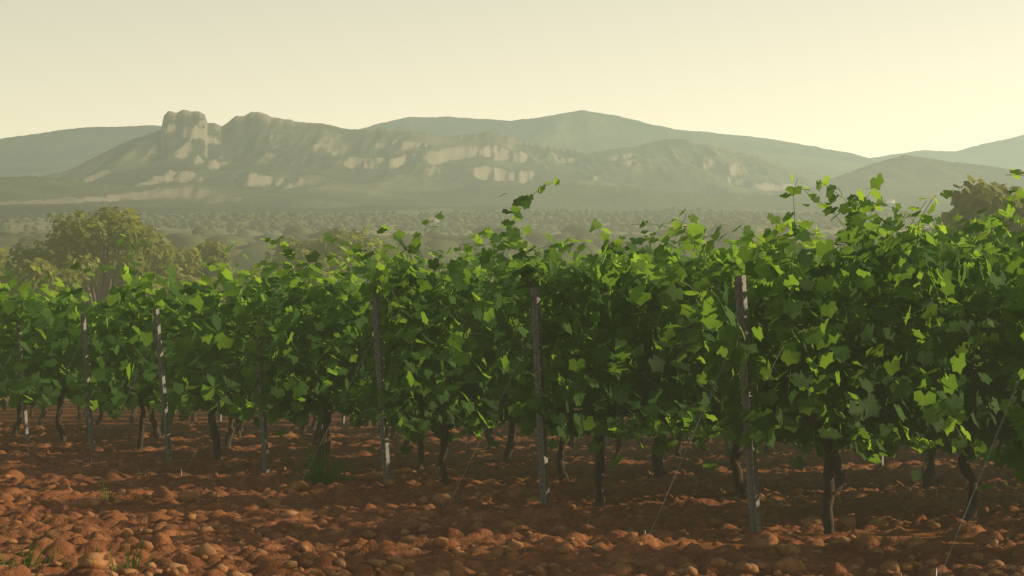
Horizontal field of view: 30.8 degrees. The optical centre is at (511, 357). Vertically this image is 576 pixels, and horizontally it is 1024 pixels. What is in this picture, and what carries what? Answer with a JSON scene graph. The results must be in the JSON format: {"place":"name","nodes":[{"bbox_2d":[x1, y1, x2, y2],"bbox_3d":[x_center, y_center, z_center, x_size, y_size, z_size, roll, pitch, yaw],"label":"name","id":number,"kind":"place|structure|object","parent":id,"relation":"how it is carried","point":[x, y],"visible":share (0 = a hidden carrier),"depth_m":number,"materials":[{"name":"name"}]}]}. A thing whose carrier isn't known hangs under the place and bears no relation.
{"place":"outdoors","nodes":[
{"label":"outdoors","id":0,"kind":"place"},
{"bbox_2d":[0,110,830,208],"bbox_3d":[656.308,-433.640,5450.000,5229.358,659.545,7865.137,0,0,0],"label":"rocky ridge","id":1,"kind":"object","parent":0,"point":[186,159],"visible":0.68,"depth_m":4869.91,"materials":[{"name":"grey stone"}]},
{"bbox_2d":[0,110,880,178],"bbox_3d":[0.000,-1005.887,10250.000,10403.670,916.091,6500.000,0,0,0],"label":"ridge","id":2,"kind":"structure","parent":0,"point":[46,153],"depth_m":10497.73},
{"bbox_2d":[0,176,1013,575],"bbox_3d":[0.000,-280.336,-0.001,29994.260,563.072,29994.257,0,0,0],"label":"ground","id":3,"kind":"structure","parent":0,"point":[604,198],"depth_m":3223.96,"materials":[{"name":"brown soil"}]},
{"bbox_2d":[6,277,363,396],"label":"vine leaves","id":4,"kind":"object","parent":3,"relation":"on","point":[49,305],"depth_m":33.18,"materials":[{"name":"green plant"}]},
{"bbox_2d":[16,275,883,531],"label":"trellis posts","id":5,"kind":"object","parent":3,"relation":"on","point":[750,462],"visible":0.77,"depth_m":14.56,"materials":[{"name":"grey wood"}]},
{"bbox_2d":[0,206,984,282],"bbox_3d":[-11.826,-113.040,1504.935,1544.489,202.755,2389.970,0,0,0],"label":"distant trees","id":6,"kind":"object","parent":3,"relation":"on","point":[577,224],"visible":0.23,"depth_m":1479.19,"materials":[{"name":"green plant"}]},
{"bbox_2d":[22,458,995,506],"bbox_3d":[-1.142,1.250,17.074,10.745,0.364,4.547,0,0,38],"label":"dry straw","id":7,"kind":"object","parent":3,"relation":"on","point":[518,470],"visible":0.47,"depth_m":15.53,"materials":[{"name":"beige"}]},
{"bbox_2d":[11,386,1006,533],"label":"grapevine trunks","id":8,"kind":"object","parent":3,"relation":"on","point":[833,462],"visible":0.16,"depth_m":17.67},
{"bbox_2d":[0,228,926,441],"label":"vine leaves","id":9,"kind":"object","parent":8,"relation":"attached to","point":[120,338],"visible":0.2,"depth_m":23.24,"materials":[{"name":"green plant"}]},
{"bbox_2d":[222,168,1023,490],"bbox_3d":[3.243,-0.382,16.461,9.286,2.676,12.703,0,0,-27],"label":"vine leaves","id":10,"kind":"object","parent":8,"relation":"attached to","point":[848,362],"visible":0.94,"depth_m":14.39,"materials":[{"name":"green plant"}]},
{"bbox_2d":[0,475,1023,575],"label":"soil clods","id":11,"kind":"object","parent":3,"relation":"on","point":[332,507],"visible":0.85,"depth_m":12.87,"materials":[{"name":"brown soil"}]},
{"bbox_2d":[0,422,1023,484],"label":"soil clods","id":12,"kind":"object","parent":3,"relation":"on","point":[43,447],"visible":0.52,"depth_m":21.64,"materials":[{"name":"brown soil"}]},
{"bbox_2d":[0,458,1023,575],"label":"field stones","id":13,"kind":"object","parent":3,"relation":"on","point":[619,567],"visible":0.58,"depth_m":11.35,"materials":[{"name":"brown stone"}]},
{"bbox_2d":[0,431,1023,572],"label":"weeds","id":14,"kind":"object","parent":3,"relation":"on","point":[317,472],"visible":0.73,"depth_m":17.25,"materials":[{"name":"plant"}]},
{"bbox_2d":[0,279,1023,575],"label":"trellis wires","id":15,"kind":"object","parent":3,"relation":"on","point":[492,415],"visible":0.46,"depth_m":14.49,"materials":[{"name":"grey metal"}]},
{"bbox_2d":[49,228,1023,308],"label":"tree trunks","id":16,"kind":"object","parent":3,"relation":"on","point":[94,289],"visible":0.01,"depth_m":94.42,"materials":[{"name":"plant"}]},
{"bbox_2d":[0,204,821,306],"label":"trees","id":17,"kind":"object","parent":16,"relation":"on","point":[106,228],"visible":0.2,"depth_m":93.61,"materials":[{"name":"green plant"}]},
{"bbox_2d":[263,174,1023,280],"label":"pine tree crowns","id":18,"kind":"object","parent":16,"relation":"on","point":[970,200],"visible":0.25,"depth_m":63.36,"materials":[{"name":"green plant"}]},
{"bbox_2d":[431,200,894,228],"bbox_3d":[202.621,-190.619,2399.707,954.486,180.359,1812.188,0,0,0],"label":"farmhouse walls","id":19,"kind":"structure","parent":3,"relation":"on","point":[888,201],"depth_m":1796.20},
{"bbox_2d":[0,0,1023,157],"label":"sky","id":20,"kind":"structure","parent":0,"point":[865,78],"materials":[{"name":"beige"}]},
{"bbox_2d":[430,199,894,225],"bbox_3d":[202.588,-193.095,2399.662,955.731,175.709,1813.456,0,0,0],"label":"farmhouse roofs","id":21,"kind":"structure","parent":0,"point":[682,225],"depth_m":1799.17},
{"bbox_2d":[799,155,1023,195],"bbox_3d":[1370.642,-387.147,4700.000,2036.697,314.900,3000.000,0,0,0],"label":"hill ridge","id":22,"kind":"structure","parent":0,"point":[907,174],"depth_m":4667.64,"materials":[{"name":"green plant"}]},
{"bbox_2d":[871,135,1023,170],"bbox_3d":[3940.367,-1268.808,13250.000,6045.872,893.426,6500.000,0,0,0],"label":"ridge","id":23,"kind":"structure","parent":0,"point":[1007,153],"depth_m":13441.89,"materials":[{"name":"green plant"}]}
]}

